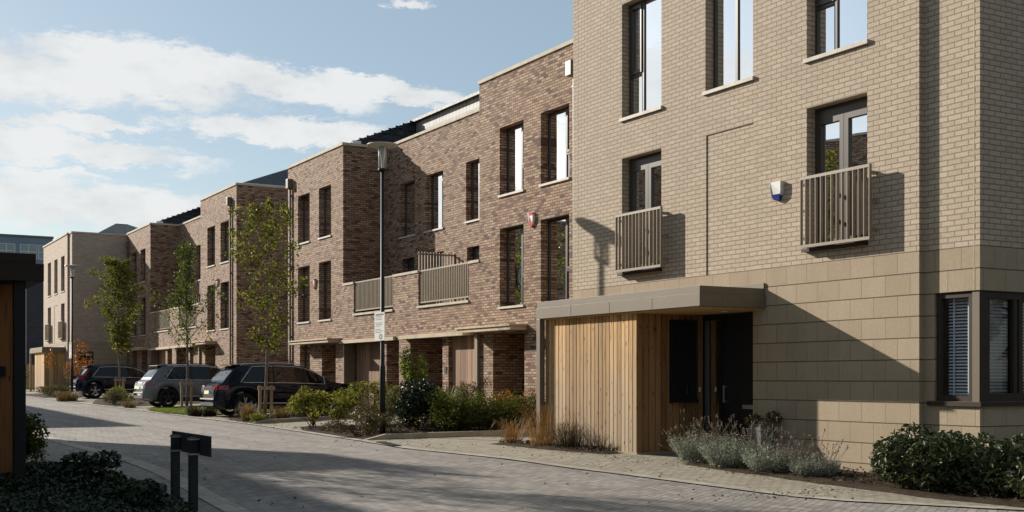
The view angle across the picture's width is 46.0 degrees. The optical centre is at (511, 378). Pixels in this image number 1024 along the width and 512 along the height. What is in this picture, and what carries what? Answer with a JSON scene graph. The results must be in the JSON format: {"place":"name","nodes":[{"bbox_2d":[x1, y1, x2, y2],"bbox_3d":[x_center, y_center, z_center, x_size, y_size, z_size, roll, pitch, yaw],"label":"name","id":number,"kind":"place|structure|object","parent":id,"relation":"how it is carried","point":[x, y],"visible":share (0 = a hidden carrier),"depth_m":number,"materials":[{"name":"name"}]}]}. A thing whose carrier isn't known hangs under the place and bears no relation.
{"place":"outdoors","nodes":[
{"label":"outdoors","id":0,"kind":"place"},
{"bbox_2d":[26,439,222,511],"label":"pavement","id":1,"kind":"structure","parent":0,"point":[57,453],"depth_m":16.99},
{"bbox_2d":[0,462,196,511],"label":"planting bed","id":2,"kind":"object","parent":1,"relation":"on","point":[70,495],"visible":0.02,"depth_m":13.47,"materials":[{"name":"soil"}]},
{"bbox_2d":[26,411,50,464],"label":"shrub","id":3,"kind":"object","parent":2,"relation":"on","point":[31,440],"visible":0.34,"depth_m":15.97,"materials":[{"name":"green plant"}]},
{"bbox_2d":[47,450,127,486],"bbox_3d":[-5.083,1.095,14.337,0.919,0.537,1.010,0,0,-30],"label":"shrub","id":4,"kind":"object","parent":2,"relation":"on","point":[88,464],"visible":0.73,"depth_m":14.09,"materials":[{"name":"green plant"}]},
{"bbox_2d":[0,461,195,511],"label":"ground cover","id":5,"kind":"object","parent":2,"relation":"on","point":[44,497],"visible":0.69,"depth_m":12.46,"materials":[{"name":"green plant"}]},
{"bbox_2d":[99,476,167,508],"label":"shrub","id":6,"kind":"object","parent":2,"relation":"on","point":[132,490],"visible":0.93,"depth_m":12.09,"materials":[{"name":"green plant"}]},
{"bbox_2d":[33,432,251,511],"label":"pavement edge","id":7,"kind":"object","parent":1,"relation":"on","point":[216,500],"visible":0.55,"depth_m":15.40,"materials":[{"name":"concrete"}]},
{"bbox_2d":[170,431,211,510],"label":"sign post","id":8,"kind":"object","parent":1,"relation":"on","point":[193,446],"visible":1,"depth_m":12.54,"materials":[{"name":"metal"}]},
{"bbox_2d":[201,407,219,415],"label":"ornamental grass","id":9,"kind":"object","parent":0,"point":[209,411],"depth_m":39.79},
{"bbox_2d":[26,389,532,439],"bbox_3d":[-19.003,0.988,60.216,7.898,0.632,76.700,0,0,-30],"label":"parking apron","id":10,"kind":"object","parent":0,"point":[290,425],"visible":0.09,"depth_m":37.97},
{"bbox_2d":[26,364,34,388],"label":"timber fence","id":11,"kind":"object","parent":10,"relation":"on","point":[33,375],"visible":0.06,"depth_m":86.33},
{"bbox_2d":[26,393,101,397],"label":"planting bed","id":12,"kind":"object","parent":10,"relation":"on","point":[40,395],"visible":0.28,"depth_m":63.98,"materials":[{"name":"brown plant"}]},
{"bbox_2d":[32,384,74,395],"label":"heather mound","id":13,"kind":"object","parent":12,"relation":"on","point":[47,390],"visible":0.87,"depth_m":62.61,"materials":[{"name":"green plant"}]},
{"bbox_2d":[43,338,92,385],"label":"tree","id":14,"kind":"object","parent":12,"relation":"on","point":[75,367],"visible":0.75,"depth_m":68.28,"materials":[{"name":"orange plant"}]},
{"bbox_2d":[64,265,78,391],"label":"street lamp","id":15,"kind":"object","parent":10,"relation":"on","point":[71,343],"visible":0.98,"depth_m":57.77,"materials":[{"name":"grey metal"}]},
{"bbox_2d":[73,364,163,397],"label":"parked car","id":16,"kind":"object","parent":10,"relation":"on","point":[101,378],"visible":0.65,"depth_m":59.99,"materials":[{"name":"black paint"}]},
{"bbox_2d":[121,401,139,407],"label":"ornamental grass","id":17,"kind":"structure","parent":10,"relation":"on","point":[129,405],"depth_m":46.89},
{"bbox_2d":[92,398,200,406],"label":"planting bed","id":18,"kind":"object","parent":10,"relation":"on","point":[119,404],"visible":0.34,"depth_m":50.99,"materials":[{"name":"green plant"}]},
{"bbox_2d":[80,255,146,386],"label":"street tree","id":19,"kind":"object","parent":18,"relation":"on","point":[119,273],"visible":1,"depth_m":55.58,"materials":[{"name":"green plant"}]},
{"bbox_2d":[102,389,126,403],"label":"shrub","id":20,"kind":"object","parent":18,"relation":"on","point":[113,396],"visible":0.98,"depth_m":49.94,"materials":[{"name":"green plant"}]},
{"bbox_2d":[107,385,135,402],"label":"shrub","id":21,"kind":"object","parent":18,"relation":"on","point":[123,389],"visible":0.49,"depth_m":51.37,"materials":[{"name":"green plant"}]},
{"bbox_2d":[133,363,237,407],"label":"parked car","id":22,"kind":"object","parent":10,"relation":"on","point":[153,382],"visible":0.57,"depth_m":46.82,"materials":[{"name":"paint"}]},
{"bbox_2d":[185,405,203,415],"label":"ornamental grass","id":23,"kind":"object","parent":10,"relation":"on","point":[194,411],"depth_m":39.71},
{"bbox_2d":[200,363,358,416],"bbox_3d":[-7.733,0.369,40.453,5.080,1.765,2.326,0,0,-30],"label":"parked car","id":24,"kind":"object","parent":10,"relation":"on","point":[222,388],"visible":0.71,"depth_m":39.35,"materials":[{"name":"paint"}]},
{"bbox_2d":[249,416,352,425],"bbox_3d":[-5.976,1.223,35.433,3.975,0.252,0.320,0,0,-41],"label":"kerb edging","id":25,"kind":"object","parent":10,"relation":"on","point":[289,420],"visible":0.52,"depth_m":35.02,"materials":[{"name":"concrete"}]},
{"bbox_2d":[228,414,396,422],"bbox_3d":[-6.032,1.208,37.099,5.228,0.163,3.555,0,0,-30],"label":"planting bed","id":26,"kind":"object","parent":10,"relation":"on","point":[236,419],"visible":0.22,"depth_m":36.76,"materials":[{"name":"brown soil"}]},
{"bbox_2d":[235,403,264,421],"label":"ornamental grass","id":27,"kind":"object","parent":26,"relation":"on","point":[247,410],"depth_m":35.43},
{"bbox_2d":[246,413,268,421],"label":"ground cover","id":28,"kind":"object","parent":26,"relation":"on","point":[254,417],"visible":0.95,"depth_m":34.59,"materials":[{"name":"green plant"}]},
{"bbox_2d":[220,197,312,416],"bbox_3d":[-7.711,-2.080,36.839,2.436,6.813,2.457,0,0,27],"label":"street tree","id":29,"kind":"object","parent":26,"relation":"on","point":[266,305],"visible":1,"depth_m":36.84,"materials":[{"name":"green plant"}]},
{"bbox_2d":[258,385,274,417],"bbox_3d":[-7.475,0.796,36.647,0.540,1.151,0.130,0,0,-30],"label":"tree stake","id":30,"kind":"object","parent":26,"relation":"on","point":[271,388],"visible":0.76,"depth_m":36.59,"materials":[{"name":"brown wood"}]},
{"bbox_2d":[269,405,297,418],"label":"ornamental grass","id":31,"kind":"object","parent":26,"relation":"on","point":[279,414],"depth_m":35.86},
{"bbox_2d":[300,422,508,438],"bbox_3d":[-2.099,1.220,29.961,6.350,0.163,7.147,0,0,-30],"label":"planting bed","id":32,"kind":"object","parent":10,"relation":"on","point":[342,434],"visible":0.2,"depth_m":28.45,"materials":[{"name":"brown soil"}]},
{"bbox_2d":[285,385,330,427],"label":"shrub","id":33,"kind":"object","parent":32,"relation":"on","point":[305,397],"visible":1,"depth_m":30.59,"materials":[{"name":"green plant"}]},
{"bbox_2d":[309,387,358,422],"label":"shrub","id":34,"kind":"object","parent":32,"relation":"on","point":[335,414],"visible":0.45,"depth_m":31.84,"materials":[{"name":"green plant"}]},
{"bbox_2d":[320,409,406,435],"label":"shrub","id":35,"kind":"object","parent":32,"relation":"on","point":[371,420],"visible":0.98,"depth_m":26.63,"materials":[{"name":"green plant"}]},
{"bbox_2d":[332,380,399,423],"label":"shrub","id":36,"kind":"object","parent":32,"relation":"on","point":[350,404],"visible":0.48,"depth_m":30.85,"materials":[{"name":"green plant"}]},
{"bbox_2d":[344,399,387,430],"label":"shrub","id":37,"kind":"object","parent":32,"relation":"on","point":[359,409],"visible":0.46,"depth_m":28.04,"materials":[{"name":"green plant"}]},
{"bbox_2d":[367,142,397,433],"bbox_3d":[-2.899,-1.936,27.021,0.710,6.688,0.710,0,0,-30],"label":"street lamp","id":38,"kind":"object","parent":32,"relation":"on","point":[382,147],"visible":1,"depth_m":26.98,"materials":[{"name":"grey metal"}]},
{"bbox_2d":[377,384,400,424],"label":"shrub","id":39,"kind":"object","parent":32,"relation":"on","point":[390,398],"visible":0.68,"depth_m":29.78,"materials":[{"name":"green plant"}]},
{"bbox_2d":[398,346,427,396],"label":"shrub","id":40,"kind":"object","parent":32,"relation":"on","point":[408,367],"visible":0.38,"depth_m":32.62,"materials":[{"name":"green plant"}]},
{"bbox_2d":[395,377,439,429],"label":"shrub","id":41,"kind":"object","parent":32,"relation":"on","point":[410,404],"visible":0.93,"depth_m":28.41,"materials":[{"name":"green plant"}]},
{"bbox_2d":[401,382,451,425],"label":"shrub","id":42,"kind":"object","parent":32,"relation":"on","point":[441,394],"visible":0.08,"depth_m":29.38,"materials":[{"name":"green plant"}]},
{"bbox_2d":[431,385,464,418],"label":"spiky plant","id":43,"kind":"object","parent":32,"relation":"on","point":[446,391],"visible":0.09,"depth_m":30.73,"materials":[{"name":"green plant"}]},
{"bbox_2d":[407,385,497,430],"bbox_3d":[-1.294,0.722,28.044,2.153,1.132,2.355,0,0,-30],"label":"shrub","id":44,"kind":"object","parent":32,"relation":"on","point":[450,419],"visible":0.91,"depth_m":27.79,"materials":[{"name":"green plant"}]},
{"bbox_2d":[451,375,491,403],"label":"shrub","id":45,"kind":"object","parent":32,"relation":"on","point":[465,393],"visible":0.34,"depth_m":31.22,"materials":[{"name":"green plant"}]},
{"bbox_2d":[448,386,535,429],"bbox_3d":[-0.400,0.725,28.126,2.290,1.088,2.150,0,0,-30],"label":"shrub","id":46,"kind":"object","parent":32,"relation":"on","point":[498,421],"visible":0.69,"depth_m":27.76,"materials":[{"name":"green plant"}]},
{"bbox_2d":[490,388,535,407],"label":"shrub","id":47,"kind":"object","parent":32,"relation":"on","point":[513,395],"visible":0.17,"depth_m":28.84,"materials":[{"name":"green plant"}]},
{"bbox_2d":[487,387,545,428],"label":"shrub","id":48,"kind":"object","parent":32,"relation":"on","point":[532,404],"visible":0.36,"depth_m":27.79,"materials":[{"name":"green plant"}]},
{"bbox_2d":[364,429,535,442],"bbox_3d":[-0.800,1.254,26.935,5.671,0.200,0.254,0,0,-35],"label":"kerb edging","id":49,"kind":"object","parent":10,"relation":"on","point":[437,434],"visible":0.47,"depth_m":26.39,"materials":[{"name":"concrete"}]},
{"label":"lawn soil","id":50,"kind":"structure","parent":10,"relation":"on","visible":0},
{"bbox_2d":[147,406,283,413],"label":"lawn grass","id":51,"kind":"structure","parent":50,"relation":"on","point":[172,410],"depth_m":42.87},
{"bbox_2d":[0,0,572,239],"label":"sky","id":52,"kind":"structure","parent":0,"point":[134,113],"materials":[{"name":"blue"}]},
{"bbox_2d":[26,397,1023,511],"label":"road","id":53,"kind":"structure","parent":0,"point":[383,478],"depth_m":16.16,"materials":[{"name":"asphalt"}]},
{"bbox_2d":[27,396,363,439],"bbox_3d":[-22.084,1.037,58.439,1.060,0.512,76.701,0,0,-30],"label":"kerb strip","id":54,"kind":"object","parent":53,"relation":"on","point":[226,420],"visible":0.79,"depth_m":34.79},
{"bbox_2d":[48,390,83,401],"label":"ornamental grass","id":55,"kind":"object","parent":54,"relation":"on","point":[63,397],"depth_m":55.22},
{"bbox_2d":[51,400,1007,510],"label":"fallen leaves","id":56,"kind":"object","parent":53,"relation":"on","point":[526,464],"visible":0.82,"depth_m":17.43,"materials":[{"name":"brown plant"}]},
{"bbox_2d":[26,396,1023,511],"bbox_3d":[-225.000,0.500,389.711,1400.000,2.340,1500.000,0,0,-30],"label":"ground","id":57,"kind":"structure","parent":0,"point":[593,471],"depth_m":16.85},
{"bbox_2d":[0,252,43,484],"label":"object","id":58,"kind":"structure","parent":57,"relation":"on","point":[20,273],"depth_m":13.97,"materials":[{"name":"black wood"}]},
{"bbox_2d":[0,234,53,263],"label":"office block","id":59,"kind":"structure","parent":57,"relation":"on","point":[15,243],"depth_m":140.57,"materials":[{"name":"grey glass"}]},
{"bbox_2d":[0,243,14,252],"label":"window","id":60,"kind":"structure","parent":59,"relation":"in","point":[4,247],"depth_m":139.65,"materials":[{"name":"glass"}]},
{"bbox_2d":[20,244,36,258],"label":"window","id":61,"kind":"structure","parent":59,"relation":"in","point":[24,248],"depth_m":140.75,"materials":[{"name":"glass"}]},
{"bbox_2d":[26,282,43,364],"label":"apartment block","id":62,"kind":"structure","parent":57,"relation":"on","point":[34,316],"depth_m":103.40,"materials":[{"name":"blue brick"}]},
{"bbox_2d":[30,223,136,391],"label":"town house","id":63,"kind":"structure","parent":57,"relation":"on","point":[84,251],"depth_m":73.20,"materials":[{"name":"beige brick"}]},
{"bbox_2d":[125,206,200,372],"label":"brick house","id":64,"kind":"structure","parent":57,"relation":"on","point":[150,247],"depth_m":69.00,"materials":[{"name":"brown brick"}]},
{"bbox_2d":[159,350,165,364],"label":"garage door","id":65,"kind":"structure","parent":64,"relation":"in","point":[162,354],"depth_m":68.03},
{"bbox_2d":[170,169,287,368],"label":"brick house","id":66,"kind":"structure","parent":57,"relation":"on","point":[229,344],"depth_m":55.70,"materials":[{"name":"brown brick"}]},
{"bbox_2d":[206,227,214,267],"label":"window","id":67,"kind":"structure","parent":66,"relation":"in","point":[213,229],"depth_m":58.60,"materials":[{"name":"black glass"}]},
{"bbox_2d":[206,286,214,331],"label":"window","id":68,"kind":"structure","parent":66,"relation":"in","point":[213,317],"depth_m":58.60,"materials":[{"name":"black glass"}]},
{"bbox_2d":[219,222,228,263],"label":"window","id":69,"kind":"structure","parent":66,"relation":"in","point":[226,224],"depth_m":56.62,"materials":[{"name":"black glass"}]},
{"bbox_2d":[219,282,228,329],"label":"window","id":70,"kind":"structure","parent":66,"relation":"in","point":[226,284],"depth_m":56.62,"materials":[{"name":"black glass"}]},
{"bbox_2d":[286,91,478,412],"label":"brick house","id":71,"kind":"structure","parent":57,"relation":"on","point":[334,196],"depth_m":43.80,"materials":[{"name":"brick"}]},
{"bbox_2d":[297,195,309,244],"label":"window","id":72,"kind":"structure","parent":71,"relation":"in","point":[306,200],"depth_m":47.51,"materials":[{"name":"black glass"}]},
{"bbox_2d":[297,267,309,323],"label":"window","id":73,"kind":"structure","parent":71,"relation":"in","point":[306,271],"depth_m":47.51,"materials":[{"name":"black glass"}]},
{"bbox_2d":[305,345,309,368],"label":"window","id":74,"kind":"structure","parent":71,"relation":"in","point":[307,347],"depth_m":47.36,"materials":[{"name":"black glass"}]},
{"bbox_2d":[317,187,331,239],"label":"window","id":75,"kind":"structure","parent":71,"relation":"in","point":[327,192],"depth_m":45.56,"materials":[{"name":"black glass"}]},
{"bbox_2d":[317,262,331,321],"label":"window","id":76,"kind":"structure","parent":71,"relation":"in","point":[327,266],"depth_m":45.56,"materials":[{"name":"black glass"}]},
{"bbox_2d":[356,343,379,407],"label":"garage door","id":77,"kind":"structure","parent":71,"relation":"in","point":[367,354],"depth_m":42.77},
{"bbox_2d":[398,182,414,238],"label":"window","id":78,"kind":"structure","parent":71,"relation":"in","point":[409,188],"depth_m":43.05,"materials":[{"name":"black glass"}]},
{"bbox_2d":[425,173,443,232],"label":"window","id":79,"kind":"structure","parent":71,"relation":"in","point":[437,180],"depth_m":41.18,"materials":[{"name":"clear glass"}]},
{"bbox_2d":[435,252,443,303],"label":"window","id":80,"kind":"structure","parent":71,"relation":"in","point":[442,252],"depth_m":41.02,"materials":[{"name":"glass"}]},
{"bbox_2d":[398,39,572,409],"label":"brick house","id":81,"kind":"structure","parent":57,"relation":"on","point":[505,270],"depth_m":33.70,"materials":[{"name":"brick"}]},
{"bbox_2d":[452,336,473,403],"bbox_3d":[-1.345,0.235,35.614,0.064,2.941,1.780,0,0,-30],"label":"garage door","id":82,"kind":"structure","parent":81,"relation":"in","point":[462,347],"depth_m":35.74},
{"bbox_2d":[464,161,478,223],"bbox_3d":[-1.081,-5.963,38.417,0.315,1.967,1.300,0,0,-30],"label":"window","id":83,"kind":"structure","parent":81,"relation":"in","point":[475,165],"depth_m":38.81,"materials":[{"name":"clear glass"}]},
{"bbox_2d":[498,123,523,197],"bbox_3d":[0.091,-5.989,33.088,0.335,1.937,1.380,0,0,-30],"label":"window","id":84,"kind":"structure","parent":81,"relation":"in","point":[515,135],"depth_m":33.33,"materials":[{"name":"clear glass"}]},
{"bbox_2d":[498,226,523,308],"bbox_3d":[0.116,-3.039,33.103,0.393,2.239,1.380,0,0,-30],"label":"window","id":85,"kind":"structure","parent":81,"relation":"in","point":[515,236],"depth_m":33.33,"materials":[{"name":"clear glass"}]},
{"bbox_2d":[538,107,569,186],"bbox_3d":[1.206,-5.989,31.157,0.335,1.937,1.460,0,0,-30],"label":"window","id":86,"kind":"structure","parent":81,"relation":"in","point":[558,121],"depth_m":31.41,"materials":[{"name":"clear glass"}]},
{"bbox_2d":[548,216,568,300],"bbox_3d":[1.312,-3.065,31.219,0.088,2.164,1.374,0,0,-30],"label":"window","id":87,"kind":"structure","parent":81,"relation":"in","point":[558,229],"depth_m":31.41,"materials":[{"name":"clear glass"}]},
{"bbox_2d":[536,0,1023,471],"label":"town house","id":88,"kind":"structure","parent":57,"relation":"on","point":[801,217],"depth_m":18.82,"materials":[{"name":"beige brick"}]},
{"bbox_2d":[619,0,662,121],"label":"window","id":89,"kind":"structure","parent":88,"relation":"in","point":[644,15],"depth_m":22.49,"materials":[{"name":"glass"}]},
{"bbox_2d":[629,151,660,271],"bbox_3d":[2.556,-3.062,22.370,0.082,2.159,1.224,0,0,-30],"label":"window","id":90,"kind":"structure","parent":88,"relation":"in","point":[644,171],"depth_m":22.42,"materials":[{"name":"brown metal"}]},
{"bbox_2d":[669,320,698,402],"bbox_3d":[2.963,-0.290,20.768,0.580,1.420,0.088,0,0,-30],"label":"window","id":91,"kind":"structure","parent":88,"relation":"in","point":[682,333],"depth_m":20.76,"materials":[{"name":"glass"}]},
{"bbox_2d":[702,312,752,447],"bbox_3d":[3.751,0.327,20.439,0.125,2.847,1.584,0,0,-30],"label":"front door","id":92,"kind":"structure","parent":88,"relation":"in","point":[727,338],"depth_m":20.56,"materials":[{"name":"black paint"}]},
{"bbox_2d":[702,0,754,95],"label":"window","id":93,"kind":"structure","parent":88,"relation":"in","point":[732,19],"depth_m":20.36,"materials":[{"name":"glass"}]},
{"bbox_2d":[803,0,868,63],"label":"window","id":94,"kind":"structure","parent":88,"relation":"in","point":[840,25],"depth_m":18.21,"materials":[{"name":"glass"}]},
{"bbox_2d":[815,96,866,246],"bbox_3d":[5.011,-3.062,18.118,0.082,2.159,1.224,0,0,-30],"label":"window","id":95,"kind":"structure","parent":88,"relation":"in","point":[841,128],"depth_m":18.14,"materials":[{"name":"brown metal"}]},
{"bbox_2d":[926,290,1023,406],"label":"corner window","id":96,"kind":"structure","parent":88,"relation":"in","point":[984,308],"depth_m":16.32,"materials":[{"name":"brown metal"}]},
{"bbox_2d":[371,435,1020,507],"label":"footpath","id":97,"kind":"structure","parent":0,"point":[651,466],"depth_m":18.07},
{"bbox_2d":[488,417,532,442],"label":"ornamental grass","id":98,"kind":"object","parent":97,"relation":"on","point":[515,435],"depth_m":23.39,"materials":[{"name":"plant"}]},
{"bbox_2d":[508,404,569,446],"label":"ornamental grass","id":99,"kind":"object","parent":97,"relation":"on","point":[543,439],"depth_m":22.11,"materials":[{"name":"plant"}]},
{"bbox_2d":[492,442,619,453],"bbox_3d":[0.662,1.244,21.976,0.482,0.081,3.866,0,0,-35],"label":"planting bed","id":100,"kind":"object","parent":97,"relation":"on","point":[545,446],"visible":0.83,"depth_m":21.55,"materials":[{"name":"brown soil"}]},
{"bbox_2d":[539,423,591,447],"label":"ornamental grass","id":101,"kind":"object","parent":97,"relation":"on","point":[565,439],"depth_m":21.46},
{"bbox_2d":[359,440,1023,509],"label":"footpath edge","id":102,"kind":"object","parent":97,"relation":"on","point":[689,481],"visible":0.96,"depth_m":15.74,"materials":[{"name":"concrete"}]},
{"bbox_2d":[682,462,1023,507],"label":"planting bed","id":103,"kind":"object","parent":97,"relation":"on","point":[918,492],"visible":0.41,"depth_m":15.20,"materials":[{"name":"brown soil"}]},
{"bbox_2d":[235,413,1020,500],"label":"bark chips","id":104,"kind":"object","parent":103,"relation":"on","point":[585,446],"visible":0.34,"depth_m":20.89,"materials":[{"name":"wood"}]},
{"bbox_2d":[659,409,744,462],"bbox_3d":[3.001,0.914,18.970,1.346,0.878,1.178,0,0,19],"label":"lavender","id":105,"kind":"object","parent":103,"relation":"on","point":[691,449],"visible":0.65,"depth_m":18.83,"materials":[{"name":"green plant"}]},
{"bbox_2d":[685,413,779,466],"bbox_3d":[3.333,0.952,18.159,1.443,0.840,1.127,0,0,-5],"label":"lavender","id":106,"kind":"object","parent":103,"relation":"on","point":[734,456],"visible":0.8,"depth_m":18.01,"materials":[{"name":"green plant"}]},
{"bbox_2d":[744,410,782,455],"bbox_3d":[3.967,0.924,19.064,0.628,0.836,0.392,0,0,23],"label":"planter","id":107,"kind":"object","parent":103,"relation":"on","point":[750,418],"visible":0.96,"depth_m":19.01,"materials":[{"name":"plant"}]},
{"bbox_2d":[736,417,811,471],"bbox_3d":[3.797,0.982,17.367,1.076,0.856,1.220,0,0,1],"label":"lavender","id":108,"kind":"object","parent":103,"relation":"on","point":[769,459],"visible":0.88,"depth_m":17.20,"materials":[{"name":"green plant"}]},
{"bbox_2d":[776,429,848,475],"bbox_3d":[4.142,1.054,16.670,0.999,0.730,1.110,0,0,17],"label":"lavender","id":109,"kind":"object","parent":103,"relation":"on","point":[823,467],"visible":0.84,"depth_m":16.53,"materials":[{"name":"green plant"}]},
{"bbox_2d":[867,421,1020,495],"bbox_3d":[5.408,0.991,14.989,1.875,0.902,2.046,0,0,-30],"label":"hedge","id":110,"kind":"object","parent":103,"relation":"on","point":[906,456],"visible":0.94,"depth_m":14.60,"materials":[{"name":"green plant"}]},
{"bbox_2d":[961,434,1023,496],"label":"hedge","id":111,"kind":"object","parent":103,"relation":"on","point":[1010,469],"visible":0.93,"depth_m":13.94,"materials":[{"name":"green plant"}]},
{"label":"planting bed","id":112,"kind":"structure","parent":0,"visible":0},
{"bbox_2d":[146,238,227,407],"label":"street tree","id":113,"kind":"object","parent":112,"relation":"on","point":[186,291],"visible":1,"depth_m":45.09,"materials":[{"name":"green plant"}]},
{"bbox_2d":[180,381,193,407],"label":"tree stake","id":114,"kind":"object","parent":112,"relation":"on","point":[190,383],"visible":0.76,"depth_m":44.95,"materials":[{"name":"brown wood"}]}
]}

